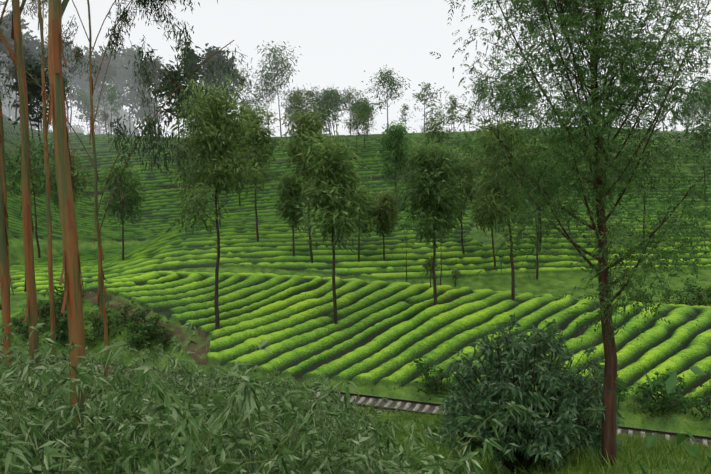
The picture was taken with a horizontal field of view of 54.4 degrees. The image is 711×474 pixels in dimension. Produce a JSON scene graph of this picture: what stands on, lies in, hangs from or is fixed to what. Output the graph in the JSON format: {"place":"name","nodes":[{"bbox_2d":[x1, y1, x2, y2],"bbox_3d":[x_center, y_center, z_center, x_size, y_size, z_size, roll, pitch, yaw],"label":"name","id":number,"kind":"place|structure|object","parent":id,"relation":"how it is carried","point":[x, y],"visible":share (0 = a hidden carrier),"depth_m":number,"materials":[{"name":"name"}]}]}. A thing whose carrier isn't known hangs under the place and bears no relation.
{"place":"outdoors","nodes":[
{"label":"outdoors","id":0,"kind":"place"},
{"bbox_2d":[0,247,710,432],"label":"tea field","id":1,"kind":"structure","parent":0,"point":[389,326],"depth_m":56.67,"materials":[{"name":"green plant"}]},
{"bbox_2d":[26,303,55,331],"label":"shrub","id":2,"kind":"object","parent":1,"relation":"on","point":[42,312],"visible":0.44,"depth_m":60.53,"materials":[{"name":"green plant"}]},
{"bbox_2d":[39,310,68,348],"bbox_3d":[-25.097,7.704,58.962,3.556,3.395,4.502,-6,7,-35],"label":"shrub","id":3,"kind":"object","parent":1,"relation":"on","point":[65,320],"visible":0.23,"depth_m":58.84,"materials":[{"name":"green plant"}]},
{"bbox_2d":[83,309,110,341],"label":"shrub","id":4,"kind":"object","parent":1,"relation":"on","point":[96,318],"visible":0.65,"depth_m":58.04,"materials":[{"name":"green plant"}]},
{"bbox_2d":[86,291,119,317],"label":"shrub","id":5,"kind":"object","parent":1,"relation":"on","point":[99,305],"visible":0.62,"depth_m":59.89,"materials":[{"name":"green plant"}]},
{"bbox_2d":[88,313,123,345],"bbox_3d":[-20.345,7.623,57.640,2.688,2.762,3.307,-2,6,1],"label":"shrub","id":6,"kind":"object","parent":1,"relation":"on","point":[112,322],"visible":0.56,"depth_m":57.78,"materials":[{"name":"green plant"}]},
{"bbox_2d":[108,300,140,329],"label":"shrub","id":7,"kind":"object","parent":1,"relation":"on","point":[125,307],"visible":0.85,"depth_m":58.17,"materials":[{"name":"green plant"}]},
{"bbox_2d":[123,306,152,333],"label":"shrub","id":8,"kind":"object","parent":1,"relation":"on","point":[141,313],"visible":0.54,"depth_m":56.98,"materials":[{"name":"green plant"}]},
{"bbox_2d":[125,317,153,351],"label":"shrub","id":9,"kind":"object","parent":1,"relation":"on","point":[141,326],"visible":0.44,"depth_m":56.18,"materials":[{"name":"green plant"}]},
{"bbox_2d":[124,318,170,353],"bbox_3d":[-16.678,7.994,56.021,3.887,2.653,4.168,-4,7,-23],"label":"shrub","id":10,"kind":"object","parent":1,"relation":"on","point":[152,325],"visible":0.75,"depth_m":55.47,"materials":[{"name":"green plant"}]},
{"bbox_2d":[137,311,166,342],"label":"shrub","id":11,"kind":"object","parent":1,"relation":"on","point":[157,318],"visible":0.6,"depth_m":56.06,"materials":[{"name":"green plant"}]},
{"bbox_2d":[159,72,274,329],"bbox_3d":[-11.201,-2.658,56.211,9.367,21.779,9.311,-2,2,-16],"label":"grevillea tree","id":12,"kind":"object","parent":1,"relation":"on","point":[218,125],"visible":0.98,"depth_m":55.35,"materials":[{"name":"green plant"}]},
{"bbox_2d":[291,126,378,323],"bbox_3d":[-1.428,-0.578,55.239,6.863,16.427,8.124,-1,6,5],"label":"grevillea tree","id":13,"kind":"object","parent":1,"relation":"on","point":[330,182],"visible":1,"depth_m":54.02,"materials":[{"name":"green plant"}]},
{"bbox_2d":[396,219,418,281],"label":"tree sapling","id":14,"kind":"object","parent":1,"relation":"on","point":[404,225],"visible":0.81,"depth_m":80.64,"materials":[{"name":"green plant"}]},
{"bbox_2d":[407,356,454,395],"bbox_3d":[4.729,9.499,46.997,2.911,2.759,4.395,-6,7,-35],"label":"shrub","id":15,"kind":"object","parent":1,"relation":"on","point":[426,370],"visible":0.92,"depth_m":46.63,"materials":[{"name":"green plant"}]},
{"bbox_2d":[422,257,441,287],"bbox_3d":[6.893,3.525,63.476,2.014,3.469,2.169,-4,7,-23],"label":"tree sapling","id":16,"kind":"object","parent":1,"relation":"on","point":[428,262],"visible":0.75,"depth_m":63.31,"materials":[{"name":"green plant"}]},
{"bbox_2d":[387,135,477,305],"bbox_3d":[6.420,-1.044,57.344,7.685,14.761,7.502,-3,2,-28],"label":"grevillea tree","id":17,"kind":"object","parent":1,"relation":"on","point":[435,169],"visible":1,"depth_m":56.11,"materials":[{"name":"green plant"}]},
{"bbox_2d":[423,365,454,399],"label":"shrub","id":18,"kind":"object","parent":1,"relation":"on","point":[440,371],"visible":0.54,"depth_m":46.62,"materials":[{"name":"green plant"}]},
{"bbox_2d":[416,201,464,284],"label":"tree","id":19,"kind":"object","parent":1,"relation":"on","point":[453,222],"visible":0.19,"depth_m":78.68,"materials":[{"name":"green plant"}]},
{"bbox_2d":[465,174,511,269],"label":"grevillea tree","id":20,"kind":"object","parent":1,"relation":"on","point":[478,222],"visible":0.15,"depth_m":81.55,"materials":[{"name":"green plant"}]},
{"bbox_2d":[462,107,554,300],"bbox_3d":[12.674,-2.358,58.135,7.386,16.870,7.668,-7,8,-43],"label":"grevillea tree","id":21,"kind":"object","parent":1,"relation":"on","point":[496,199],"visible":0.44,"depth_m":57.39,"materials":[{"name":"green plant"}]},
{"bbox_2d":[520,136,579,278],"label":"tree","id":22,"kind":"object","parent":1,"relation":"on","point":[537,268],"visible":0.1,"depth_m":79.21,"materials":[{"name":"green plant"}]},
{"bbox_2d":[585,213,627,309],"bbox_3d":[21.039,2.232,57.088,3.043,8.446,3.978,-2,2,-1],"label":"tree sapling","id":23,"kind":"object","parent":1,"relation":"on","point":[610,222],"visible":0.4,"depth_m":56.77,"materials":[{"name":"green plant"}]},
{"bbox_2d":[616,377,632,408],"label":"shrub","id":24,"kind":"object","parent":1,"relation":"on","point":[621,390],"visible":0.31,"depth_m":42.33,"materials":[{"name":"green plant"}]},
{"bbox_2d":[629,393,666,418],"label":"shrub","id":25,"kind":"object","parent":1,"relation":"on","point":[649,409],"visible":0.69,"depth_m":41.65,"materials":[{"name":"green plant"}]},
{"bbox_2d":[632,381,689,420],"bbox_3d":[18.105,9.879,41.539,3.588,2.282,3.169,2,7,30],"label":"shrub","id":26,"kind":"object","parent":1,"relation":"on","point":[672,395],"visible":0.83,"depth_m":41.48,"materials":[{"name":"green plant"}]},
{"bbox_2d":[628,368,697,414],"bbox_3d":[18.836,9.514,42.203,4.126,3.208,4.271,1,7,26],"label":"shrub","id":27,"kind":"object","parent":1,"relation":"on","point":[679,378],"visible":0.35,"depth_m":41.85,"materials":[{"name":"green plant"}]},
{"bbox_2d":[641,374,685,415],"bbox_3d":[18.451,9.611,41.659,2.034,2.710,3.040,3,8,40],"label":"shrub","id":28,"kind":"object","parent":1,"relation":"on","point":[653,382],"visible":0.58,"depth_m":41.49,"materials":[{"name":"green plant"}]},
{"bbox_2d":[676,378,710,420],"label":"shrub","id":29,"kind":"object","parent":1,"relation":"on","point":[708,409],"visible":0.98,"depth_m":40.55,"materials":[{"name":"green plant"}]},
{"bbox_2d":[680,280,708,304],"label":"shrub","id":30,"kind":"object","parent":1,"relation":"on","point":[692,302],"visible":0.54,"depth_m":71.15,"materials":[{"name":"green plant"}]},
{"bbox_2d":[685,287,709,305],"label":"shrub","id":31,"kind":"object","parent":1,"relation":"on","point":[699,299],"visible":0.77,"depth_m":70.86,"materials":[{"name":"green plant"}]},
{"bbox_2d":[0,268,710,473],"bbox_3d":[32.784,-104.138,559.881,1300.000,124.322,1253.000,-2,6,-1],"label":"grass","id":32,"kind":"structure","parent":0,"point":[694,430],"depth_m":20.27,"materials":[{"name":"green plant"}]},
{"bbox_2d":[0,134,10,407],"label":"eucalyptus tree","id":33,"kind":"object","parent":32,"relation":"on","point":[5,301],"visible":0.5,"depth_m":17.93,"materials":[{"name":"brown plant"}]},
{"bbox_2d":[0,0,13,393],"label":"eucalyptus tree","id":34,"kind":"object","parent":32,"relation":"on","point":[3,163],"visible":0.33,"depth_m":20.61,"materials":[{"name":"brown plant"}]},
{"bbox_2d":[0,0,40,386],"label":"eucalyptus tree","id":35,"kind":"object","parent":32,"relation":"on","point":[27,221],"visible":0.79,"depth_m":19.01,"materials":[{"name":"brown plant"}]},
{"bbox_2d":[10,32,48,130],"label":"tree","id":36,"kind":"object","parent":32,"relation":"on","point":[33,45],"visible":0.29,"depth_m":170.18,"materials":[{"name":"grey plant"}]},
{"bbox_2d":[18,98,52,131],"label":"tree","id":37,"kind":"object","parent":32,"relation":"on","point":[35,127],"visible":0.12,"depth_m":223.53,"materials":[{"name":"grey plant"}]},
{"bbox_2d":[1,0,100,364],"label":"eucalyptus tree","id":38,"kind":"object","parent":32,"relation":"on","point":[41,18],"visible":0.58,"depth_m":31.25,"materials":[{"name":"brown plant"}]},
{"bbox_2d":[44,39,88,131],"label":"tree","id":39,"kind":"object","parent":32,"relation":"on","point":[82,69],"visible":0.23,"depth_m":192.83,"materials":[{"name":"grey plant"}]},
{"bbox_2d":[46,47,88,131],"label":"tree","id":40,"kind":"object","parent":32,"relation":"on","point":[72,84],"visible":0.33,"depth_m":194.90,"materials":[{"name":"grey plant"}]},
{"bbox_2d":[65,46,105,131],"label":"tree","id":41,"kind":"object","parent":32,"relation":"on","point":[85,84],"visible":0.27,"depth_m":195.81,"materials":[{"name":"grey plant"}]},
{"bbox_2d":[89,100,131,134],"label":"tree","id":42,"kind":"object","parent":32,"relation":"on","point":[115,118],"visible":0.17,"depth_m":236.71,"materials":[{"name":"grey plant"}]},
{"bbox_2d":[0,0,251,394],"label":"eucalyptus tree","id":43,"kind":"object","parent":32,"relation":"on","point":[150,125],"visible":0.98,"depth_m":19.82,"materials":[{"name":"green plant"}]},
{"bbox_2d":[47,0,217,470],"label":"eucalyptus tree","id":44,"kind":"object","parent":32,"relation":"on","point":[72,298],"visible":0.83,"depth_m":13.54,"materials":[{"name":"brown plant"}]},
{"bbox_2d":[137,96,167,134],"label":"tree","id":45,"kind":"object","parent":32,"relation":"on","point":[159,114],"visible":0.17,"depth_m":207.35,"materials":[{"name":"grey plant"}]},
{"bbox_2d":[0,322,525,473],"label":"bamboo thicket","id":46,"kind":"object","parent":32,"relation":"on","point":[138,420],"visible":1,"depth_m":10.05,"materials":[{"name":"green plant"}]},
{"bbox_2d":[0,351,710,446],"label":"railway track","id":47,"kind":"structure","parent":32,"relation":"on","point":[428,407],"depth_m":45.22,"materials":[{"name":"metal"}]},
{"bbox_2d":[446,147,487,254],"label":"grevillea tree","id":48,"kind":"object","parent":32,"relation":"on","point":[468,173],"visible":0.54,"depth_m":84.27,"materials":[{"name":"green plant"}]},
{"bbox_2d":[422,313,624,471],"bbox_3d":[4.401,4.840,17.957,5.238,5.458,4.728,-2,6,-1],"label":"broadleaf bush","id":49,"kind":"object","parent":32,"relation":"on","point":[530,436],"visible":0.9,"depth_m":17.02,"materials":[{"name":"leaf"},{"name":"bark"}]},
{"bbox_2d":[515,140,565,249],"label":"grevillea tree","id":50,"kind":"object","parent":32,"relation":"on","point":[548,184],"depth_m":84.86,"materials":[{"name":"green plant"}]},
{"bbox_2d":[417,0,710,465],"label":"grevillea tree","id":51,"kind":"object","parent":32,"relation":"on","point":[597,125],"visible":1,"depth_m":15.32,"materials":[{"name":"green plant"}]},
{"bbox_2d":[571,124,642,215],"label":"tree","id":52,"kind":"object","parent":32,"relation":"on","point":[617,149],"visible":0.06,"depth_m":84.94,"materials":[{"name":"green plant"}]},
{"bbox_2d":[571,365,710,473],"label":"leaves","id":53,"kind":"object","parent":32,"relation":"on","point":[671,382],"visible":1,"depth_m":5.51,"materials":[{"name":"green plant"}]},
{"bbox_2d":[609,126,700,253],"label":"tree","id":54,"kind":"object","parent":32,"relation":"on","point":[651,164],"visible":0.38,"depth_m":82.38,"materials":[{"name":"green plant"}]},
{"bbox_2d":[0,0,710,137],"label":"sky","id":55,"kind":"structure","parent":0,"point":[338,41],"materials":[{"name":"white"}]},
{"bbox_2d":[3,114,710,282],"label":"hillside","id":56,"kind":"structure","parent":0,"point":[149,241],"depth_m":112.27,"materials":[{"name":"green plant"}]},
{"bbox_2d":[0,50,13,116],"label":"tree","id":57,"kind":"object","parent":56,"relation":"on","point":[7,72],"visible":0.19,"depth_m":195.31,"materials":[{"name":"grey plant"}]},
{"bbox_2d":[0,20,13,78],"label":"tree","id":58,"kind":"object","parent":56,"relation":"on","point":[7,35],"visible":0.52,"depth_m":159.30,"materials":[{"name":"green plant"}]},
{"bbox_2d":[0,87,18,121],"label":"tree","id":59,"kind":"object","parent":56,"relation":"on","point":[4,111],"visible":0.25,"depth_m":221.17,"materials":[{"name":"grey plant"}]},
{"bbox_2d":[1,88,19,120],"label":"tree","id":60,"kind":"object","parent":56,"relation":"on","point":[13,112],"visible":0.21,"depth_m":221.73,"materials":[{"name":"grey plant"}]},
{"bbox_2d":[1,10,32,121],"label":"tree","id":61,"kind":"object","parent":56,"relation":"on","point":[23,27],"visible":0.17,"depth_m":172.13,"materials":[{"name":"green plant"}]},
{"bbox_2d":[5,40,35,156],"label":"tree","id":62,"kind":"object","parent":56,"relation":"on","point":[28,56],"visible":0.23,"depth_m":148.73,"materials":[{"name":"green plant"}]},
{"bbox_2d":[6,54,49,177],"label":"tree","id":63,"kind":"object","parent":56,"relation":"on","point":[33,69],"visible":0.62,"depth_m":139.34,"materials":[{"name":"green plant"}]},
{"bbox_2d":[4,129,80,257],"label":"tree","id":64,"kind":"object","parent":56,"relation":"on","point":[11,166],"visible":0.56,"depth_m":96.80,"materials":[{"name":"green plant"}]},
{"bbox_2d":[36,147,93,212],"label":"grevillea tree","id":65,"kind":"object","parent":56,"relation":"on","point":[75,181],"visible":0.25,"depth_m":104.19,"materials":[{"name":"green plant"}]},
{"bbox_2d":[70,88,98,133],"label":"tree","id":66,"kind":"object","parent":56,"relation":"on","point":[81,97],"visible":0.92,"depth_m":175.69,"materials":[{"name":"green plant"}]},
{"bbox_2d":[76,100,105,128],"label":"tree","id":67,"kind":"object","parent":56,"relation":"on","point":[89,111],"visible":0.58,"depth_m":176.62,"materials":[{"name":"green plant"}]},
{"bbox_2d":[76,82,121,133],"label":"tree","id":68,"kind":"object","parent":56,"relation":"on","point":[98,125],"visible":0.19,"depth_m":216.40,"materials":[{"name":"grey plant"}]},
{"bbox_2d":[84,46,123,133],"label":"tree","id":69,"kind":"object","parent":56,"relation":"on","point":[111,72],"visible":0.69,"depth_m":182.06,"materials":[{"name":"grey plant"}]},
{"bbox_2d":[97,83,123,135],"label":"tree","id":70,"kind":"object","parent":56,"relation":"on","point":[113,97],"visible":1,"depth_m":166.76,"materials":[{"name":"green plant"}]},
{"bbox_2d":[94,45,129,131],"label":"tree","id":71,"kind":"object","parent":56,"relation":"on","point":[119,89],"visible":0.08,"depth_m":200.03,"materials":[{"name":"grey plant"}]},
{"bbox_2d":[97,157,147,260],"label":"grevillea tree","id":72,"kind":"object","parent":56,"relation":"on","point":[126,177],"visible":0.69,"depth_m":89.45,"materials":[{"name":"green plant"}]},
{"bbox_2d":[108,42,146,134],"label":"tree","id":73,"kind":"object","parent":56,"relation":"on","point":[124,75],"visible":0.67,"depth_m":193.21,"materials":[{"name":"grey plant"}]},
{"bbox_2d":[125,76,155,130],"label":"tree","id":74,"kind":"object","parent":56,"relation":"on","point":[132,94],"visible":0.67,"depth_m":191.59,"materials":[{"name":"grey plant"}]},
{"bbox_2d":[128,52,173,135],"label":"tree","id":75,"kind":"object","parent":56,"relation":"on","point":[157,82],"visible":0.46,"depth_m":177.25,"materials":[{"name":"green plant"}]},
{"bbox_2d":[153,64,194,165],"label":"tree","id":76,"kind":"object","parent":56,"relation":"on","point":[174,72],"visible":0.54,"depth_m":148.52,"materials":[{"name":"green plant"}]},
{"bbox_2d":[176,43,211,105],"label":"tree","id":77,"kind":"object","parent":56,"relation":"on","point":[198,58],"visible":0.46,"depth_m":158.33,"materials":[{"name":"green plant"}]},
{"bbox_2d":[194,160,232,224],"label":"tree","id":78,"kind":"object","parent":56,"relation":"on","point":[211,199],"visible":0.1,"depth_m":96.16,"materials":[{"name":"green plant"}]},
{"bbox_2d":[199,44,240,100],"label":"tree","id":79,"kind":"object","parent":56,"relation":"on","point":[218,55],"visible":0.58,"depth_m":169.63,"materials":[{"name":"green plant"}]},
{"bbox_2d":[214,60,259,120],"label":"tree","id":80,"kind":"object","parent":56,"relation":"on","point":[237,90],"visible":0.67,"depth_m":167.38,"materials":[{"name":"green plant"}]},
{"bbox_2d":[220,104,279,241],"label":"grevillea tree","id":81,"kind":"object","parent":56,"relation":"on","point":[262,149],"visible":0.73,"depth_m":89.41,"materials":[{"name":"green plant"}]},
{"bbox_2d":[250,69,283,134],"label":"tree","id":82,"kind":"object","parent":56,"relation":"on","point":[269,91],"visible":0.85,"depth_m":169.24,"materials":[{"name":"green plant"}]},
{"bbox_2d":[251,40,300,136],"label":"tree","id":83,"kind":"object","parent":56,"relation":"on","point":[276,59],"visible":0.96,"depth_m":167.94,"materials":[{"name":"green plant"}]},
{"bbox_2d":[272,170,307,256],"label":"grevillea tree","id":84,"kind":"object","parent":56,"relation":"on","point":[290,190],"visible":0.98,"depth_m":84.68,"materials":[{"name":"green plant"}]},
{"bbox_2d":[278,87,308,113],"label":"tree","id":85,"kind":"object","parent":56,"relation":"on","point":[288,91],"visible":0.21,"depth_m":172.29,"materials":[{"name":"green plant"}]},
{"bbox_2d":[282,85,313,128],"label":"tree","id":86,"kind":"object","parent":56,"relation":"on","point":[298,100],"visible":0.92,"depth_m":158.05,"materials":[{"name":"green plant"}]},
{"bbox_2d":[274,100,333,262],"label":"grevillea tree","id":87,"kind":"object","parent":56,"relation":"on","point":[309,123],"visible":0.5,"depth_m":82.78,"materials":[{"name":"green plant"}]},
{"bbox_2d":[300,83,334,116],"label":"tree","id":88,"kind":"object","parent":56,"relation":"on","point":[312,94],"visible":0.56,"depth_m":162.50,"materials":[{"name":"green plant"}]},
{"bbox_2d":[308,87,346,135],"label":"tree","id":89,"kind":"object","parent":56,"relation":"on","point":[325,94],"visible":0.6,"depth_m":163.04,"materials":[{"name":"green plant"}]},
{"bbox_2d":[314,100,345,142],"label":"tree","id":90,"kind":"object","parent":56,"relation":"on","point":[326,115],"visible":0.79,"depth_m":149.44,"materials":[{"name":"green plant"}]},
{"bbox_2d":[318,86,350,135],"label":"tree","id":91,"kind":"object","parent":56,"relation":"on","point":[338,96],"visible":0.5,"depth_m":164.50,"materials":[{"name":"green plant"}]},
{"bbox_2d":[340,87,368,134],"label":"tree","id":92,"kind":"object","parent":56,"relation":"on","point":[349,94],"visible":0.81,"depth_m":170.14,"materials":[{"name":"green plant"}]},
{"bbox_2d":[341,108,374,159],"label":"tree","id":93,"kind":"object","parent":56,"relation":"on","point":[355,124],"visible":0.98,"depth_m":149.68,"materials":[{"name":"green plant"}]},
{"bbox_2d":[339,185,380,261],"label":"grevillea tree","id":94,"kind":"object","parent":56,"relation":"on","point":[366,231],"visible":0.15,"depth_m":83.44,"materials":[{"name":"green plant"}]},
{"bbox_2d":[348,97,375,147],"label":"tree","id":95,"kind":"object","parent":56,"relation":"on","point":[363,108],"visible":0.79,"depth_m":155.27,"materials":[{"name":"green plant"}]},
{"bbox_2d":[369,187,400,260],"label":"grevillea tree","id":96,"kind":"object","parent":56,"relation":"on","point":[383,206],"visible":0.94,"depth_m":83.89,"materials":[{"name":"green plant"}]},
{"bbox_2d":[362,65,410,128],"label":"tree","id":97,"kind":"object","parent":56,"relation":"on","point":[384,76],"visible":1,"depth_m":165.46,"materials":[{"name":"green plant"}]},
{"bbox_2d":[374,120,415,216],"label":"grevillea tree","id":98,"kind":"object","parent":56,"relation":"on","point":[394,138],"visible":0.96,"depth_m":96.73,"materials":[{"name":"green plant"}]},
{"bbox_2d":[388,140,424,208],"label":"tree","id":99,"kind":"object","parent":56,"relation":"on","point":[408,163],"visible":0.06,"depth_m":109.37,"materials":[{"name":"green plant"}]},
{"bbox_2d":[409,81,443,123],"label":"tree","id":100,"kind":"object","parent":56,"relation":"on","point":[425,99],"visible":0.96,"depth_m":171.91,"materials":[{"name":"green plant"}]},
{"bbox_2d":[413,113,453,151],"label":"tree","id":101,"kind":"object","parent":56,"relation":"on","point":[434,127],"visible":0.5,"depth_m":136.63,"materials":[{"name":"green plant"}]},
{"bbox_2d":[443,94,461,131],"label":"tree","id":102,"kind":"object","parent":56,"relation":"on","point":[452,102],"visible":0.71,"depth_m":167.31,"materials":[{"name":"green plant"}]},
{"bbox_2d":[442,134,484,164],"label":"tree","id":103,"kind":"object","parent":56,"relation":"on","point":[459,143],"visible":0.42,"depth_m":131.42,"materials":[{"name":"green plant"}]},
{"bbox_2d":[473,74,494,112],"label":"tree","id":104,"kind":"object","parent":56,"relation":"on","point":[486,83],"visible":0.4,"depth_m":168.48,"materials":[{"name":"green plant"}]},
{"bbox_2d":[488,76,513,127],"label":"tree","id":105,"kind":"object","parent":56,"relation":"on","point":[496,102],"visible":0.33,"depth_m":153.16,"materials":[{"name":"green plant"}]},
{"bbox_2d":[486,68,546,120],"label":"tree","id":106,"kind":"object","parent":56,"relation":"on","point":[516,86],"visible":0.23,"depth_m":149.29,"materials":[{"name":"green plant"}]},
{"bbox_2d":[671,109,710,201],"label":"tree","id":107,"kind":"object","parent":56,"relation":"on","point":[704,137],"visible":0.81,"depth_m":106.03,"materials":[{"name":"green plant"}]},
{"bbox_2d":[682,78,710,118],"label":"tree","id":108,"kind":"object","parent":56,"relation":"on","point":[702,106],"visible":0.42,"depth_m":146.10,"materials":[{"name":"green plant"}]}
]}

